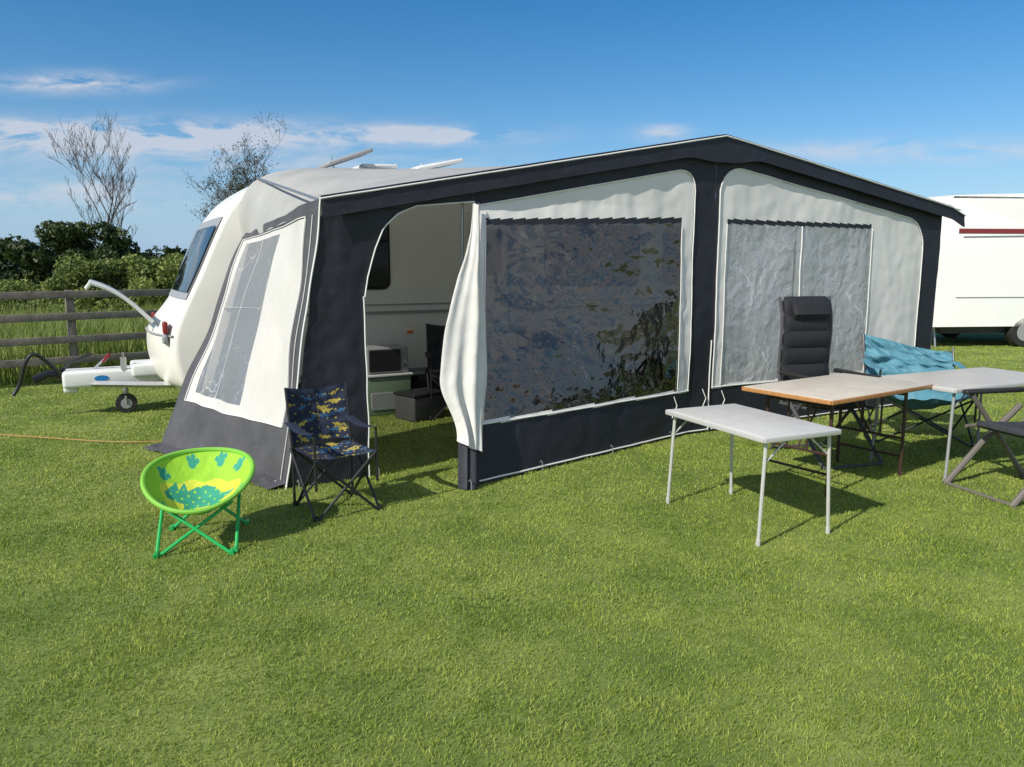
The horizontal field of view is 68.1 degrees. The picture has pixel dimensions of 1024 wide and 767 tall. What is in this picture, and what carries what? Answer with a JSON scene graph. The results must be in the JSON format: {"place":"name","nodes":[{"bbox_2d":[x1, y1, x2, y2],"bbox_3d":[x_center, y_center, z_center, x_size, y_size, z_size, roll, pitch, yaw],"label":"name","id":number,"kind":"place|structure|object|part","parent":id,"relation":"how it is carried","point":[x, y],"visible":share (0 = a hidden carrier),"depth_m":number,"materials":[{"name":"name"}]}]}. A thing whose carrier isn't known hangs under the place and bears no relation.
{"place":"outdoors","nodes":[
{"label":"outdoors","id":0,"kind":"place"},
{"bbox_2d":[0,298,165,386],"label":"tall grass","id":1,"kind":"structure","parent":0,"point":[54,329],"depth_m":11.32,"materials":[{"name":"green plant"}]},
{"bbox_2d":[0,299,1023,766],"bbox_3d":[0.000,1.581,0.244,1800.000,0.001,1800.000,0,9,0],"label":"ground","id":2,"kind":"structure","parent":0,"point":[778,587],"depth_m":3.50,"materials":[{"name":"green plant"}]},
{"bbox_2d":[0,434,160,441],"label":"power cable","id":3,"kind":"object","parent":2,"relation":"on","point":[78,439],"visible":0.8,"depth_m":6.97,"materials":[{"name":"brown plastic"}]},
{"bbox_2d":[0,289,170,368],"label":"wooden fence","id":4,"kind":"object","parent":2,"relation":"on","point":[73,339],"visible":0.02,"depth_m":10.47,"materials":[{"name":"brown wood"}]},
{"bbox_2d":[33,219,140,311],"bbox_3d":[-13.259,-3.582,23.773,2.762,3.084,2.042,0,9,0],"label":"bush","id":5,"kind":"object","parent":2,"relation":"on","point":[67,238],"visible":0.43,"depth_m":23.23,"materials":[{"name":"green plant"}]},
{"bbox_2d":[0,264,177,321],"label":"hedge","id":6,"kind":"object","parent":2,"relation":"on","point":[57,283],"visible":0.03,"depth_m":18.57,"materials":[{"name":"green plant"}]},
{"bbox_2d":[43,110,137,252],"bbox_3d":[-13.480,-5.425,24.669,3.084,6.407,2.383,0,9,0],"label":"tree","id":7,"kind":"object","parent":2,"relation":"on","point":[111,197],"visible":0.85,"depth_m":24.58,"materials":[{"name":"brown plant"}]},
{"bbox_2d":[0,234,186,290],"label":"woodland","id":8,"kind":"object","parent":2,"relation":"on","point":[22,258],"visible":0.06,"depth_m":42.20,"materials":[{"name":"green plant"}]},
{"bbox_2d":[53,252,183,310],"bbox_3d":[-9.711,-2.416,19.828,3.606,2.006,2.242,0,9,0],"label":"bush","id":9,"kind":"object","parent":2,"relation":"on","point":[108,271],"visible":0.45,"depth_m":19.15,"materials":[{"name":"green plant"}]},
{"bbox_2d":[140,447,254,559],"bbox_3d":[-1.828,0.685,4.449,0.628,0.505,0.583,-2,9,-12],"label":"moon chair","id":10,"kind":"object","parent":2,"relation":"on","point":[195,481],"visible":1,"depth_m":4.51,"materials":[{"name":"fabric"}]},
{"bbox_2d":[182,111,289,222],"bbox_3d":[-8.884,-5.418,24.645,3.153,6.414,3.360,-5,10,-28],"label":"tree","id":11,"kind":"object","parent":2,"relation":"on","point":[239,186],"visible":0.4,"depth_m":23.98,"materials":[{"name":"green plant"}]},
{"bbox_2d":[284,382,381,522],"bbox_3d":[-1.200,0.436,5.054,0.490,0.808,0.537,-6,11,-36],"label":"camping chair","id":12,"kind":"object","parent":2,"relation":"on","point":[314,415],"visible":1,"depth_m":5.15,"materials":[{"name":"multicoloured fabric"}]},
{"bbox_2d":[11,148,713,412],"bbox_3d":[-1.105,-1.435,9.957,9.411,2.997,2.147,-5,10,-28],"label":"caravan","id":13,"kind":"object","parent":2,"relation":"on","point":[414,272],"visible":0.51,"depth_m":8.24,"materials":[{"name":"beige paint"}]},
{"bbox_2d":[171,225,215,291],"bbox_3d":[-3.659,-1.408,8.593,0.354,0.676,1.940,-5,10,-28],"label":"front window","id":14,"kind":"structure","parent":13,"relation":"in","point":[197,246],"depth_m":8.20,"materials":[{"name":"glass"}]},
{"bbox_2d":[169,216,222,299],"bbox_3d":[-3.642,-1.416,8.601,0.452,0.840,2.000,-5,10,-28],"label":"window frame","id":15,"kind":"structure","parent":13,"relation":"in","point":[174,293],"depth_m":7.87,"materials":[{"name":"grey plastic"}]},
{"bbox_2d":[319,219,388,286],"bbox_3d":[-1.866,-1.428,8.332,1.050,0.740,0.020,-5,10,-28],"label":"window","id":16,"kind":"structure","parent":13,"relation":"in","point":[378,276],"depth_m":8.54,"materials":[{"name":"black glass"}]},
{"bbox_2d":[320,216,390,289],"bbox_3d":[-1.875,-1.431,8.346,1.110,0.800,0.014,-5,10,-28],"label":"window frame","id":17,"kind":"structure","parent":13,"relation":"in","point":[385,287],"depth_m":8.59,"materials":[{"name":"black rubber"}]},
{"bbox_2d":[464,211,471,257],"bbox_3d":[-0.326,-1.158,9.234,0.630,1.830,0.014,-5,10,-28],"label":"door","id":18,"kind":"structure","parent":13,"relation":"in","point":[467,214],"depth_m":9.01,"materials":[{"name":"beige paint"}]},
{"bbox_2d":[142,134,965,490],"bbox_3d":[0.907,-1.009,7.875,8.682,2.830,3.574,-5,10,-28],"label":"awning","id":19,"kind":"object","parent":13,"relation":"attached to","point":[598,308],"visible":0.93,"depth_m":6.53,"materials":[{"name":"grey fabric"}]},
{"bbox_2d":[202,256,266,397],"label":"window","id":20,"kind":"structure","parent":19,"relation":"in","point":[254,256],"depth_m":6.71,"materials":[{"name":"clear plastic"}]},
{"bbox_2d":[484,223,681,420],"bbox_3d":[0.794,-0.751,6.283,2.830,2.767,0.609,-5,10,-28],"label":"window","id":21,"kind":"structure","parent":19,"relation":"in","point":[577,314],"depth_m":6.35,"materials":[{"name":"clear plastic"}]},
{"bbox_2d":[722,224,870,381],"bbox_3d":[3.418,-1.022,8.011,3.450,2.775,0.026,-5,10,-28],"label":"window","id":22,"kind":"structure","parent":19,"relation":"in","point":[847,294],"depth_m":7.60,"materials":[{"name":"clear plastic"}]},
{"bbox_2d":[368,371,412,415],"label":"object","id":23,"kind":"object","parent":2,"relation":"on","point":[382,388],"visible":0.34,"depth_m":8.22,"materials":[{"name":"green plastic"}]},
{"bbox_3d":[-1.327,0.188,8.253,0.420,0.190,0.012,-5,10,-28],"label":"door","id":24,"kind":"part","parent":23,"relation":"part of","materials":[{"name":"grey plastic"}]},
{"bbox_2d":[366,344,407,373],"bbox_3d":[-1.416,-0.271,8.350,0.460,0.280,0.355,-5,10,-28],"label":"microwave oven","id":25,"kind":"object","parent":23,"relation":"on","point":[388,358],"visible":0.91,"depth_m":8.20,"materials":[{"name":"grey plastic"}]},
{"bbox_3d":[-1.369,-0.245,8.186,0.355,0.240,0.012,-5,10,-28],"label":"door","id":26,"kind":"part","parent":25,"relation":"part of","materials":[{"name":"black glass"}]},
{"bbox_2d":[393,387,444,421],"bbox_3d":[-0.980,0.225,8.079,0.360,0.290,0.440,9,12,44],"label":"storage box","id":27,"kind":"object","parent":2,"relation":"on","point":[416,405],"visible":0.84,"depth_m":7.95,"materials":[{"name":"grey plastic"}]},
{"bbox_2d":[415,368,446,405],"bbox_3d":[-0.850,0.016,8.856,0.550,0.465,0.350,0,9,0],"label":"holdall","id":28,"kind":"object","parent":2,"relation":"on","point":[421,381],"visible":0.19,"depth_m":8.70,"materials":[{"name":"black fabric"}]},
{"bbox_2d":[425,323,446,420],"bbox_3d":[-0.659,-0.137,8.174,0.530,0.988,0.617,-2,9,-10],"label":"camping chair","id":29,"kind":"object","parent":2,"relation":"on","point":[434,339],"visible":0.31,"depth_m":8.34,"materials":[{"name":"black fabric"}]},
{"bbox_2d":[665,404,841,546],"bbox_3d":[1.490,0.543,4.840,0.592,0.650,0.952,-4,10,-24],"label":"folding table","id":30,"kind":"object","parent":2,"relation":"on","point":[760,426],"visible":1,"depth_m":4.61,"materials":[{"name":"white plastic"}]},
{"bbox_2d":[769,296,884,469],"bbox_3d":[2.653,-0.037,6.359,0.605,1.356,0.766,-3,9,-16],"label":"reclining chair","id":31,"kind":"object","parent":2,"relation":"on","point":[806,325],"visible":0.66,"depth_m":6.54,"materials":[{"name":"grey fabric"}]},
{"bbox_2d":[742,373,933,496],"bbox_3d":[2.450,0.368,5.743,1.292,0.720,0.752,-6,11,-34],"label":"folding table","id":32,"kind":"object","parent":2,"relation":"on","point":[830,391],"visible":0.91,"depth_m":5.60,"materials":[{"name":"beige laminate"}]},
{"bbox_2d":[862,334,977,447],"bbox_3d":[3.826,0.040,7.194,0.870,0.942,0.883,2,9,14],"label":"camping chair","id":33,"kind":"object","parent":2,"relation":"on","point":[882,357],"visible":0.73,"depth_m":7.42,"materials":[{"name":"teal fabric"}]},
{"bbox_2d":[869,367,1023,479],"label":"folding table","id":34,"kind":"object","parent":2,"relation":"on","point":[954,381],"visible":0.76,"depth_m":6.09,"materials":[{"name":"grey plastic"}]},
{"bbox_2d":[926,193,1023,346],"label":"caravan","id":35,"kind":"object","parent":2,"relation":"on","point":[980,283],"visible":0.58,"depth_m":14.83,"materials":[{"name":"white paint"}]},
{"bbox_2d":[942,387,1023,507],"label":"reclining chair","id":36,"kind":"object","parent":2,"relation":"on","point":[1002,425],"visible":1,"depth_m":5.59,"materials":[{"name":"grey metal"}]},
{"bbox_2d":[0,0,1023,266],"label":"sky","id":37,"kind":"structure","parent":0,"point":[925,98],"materials":[{"name":"blue"}]}
]}

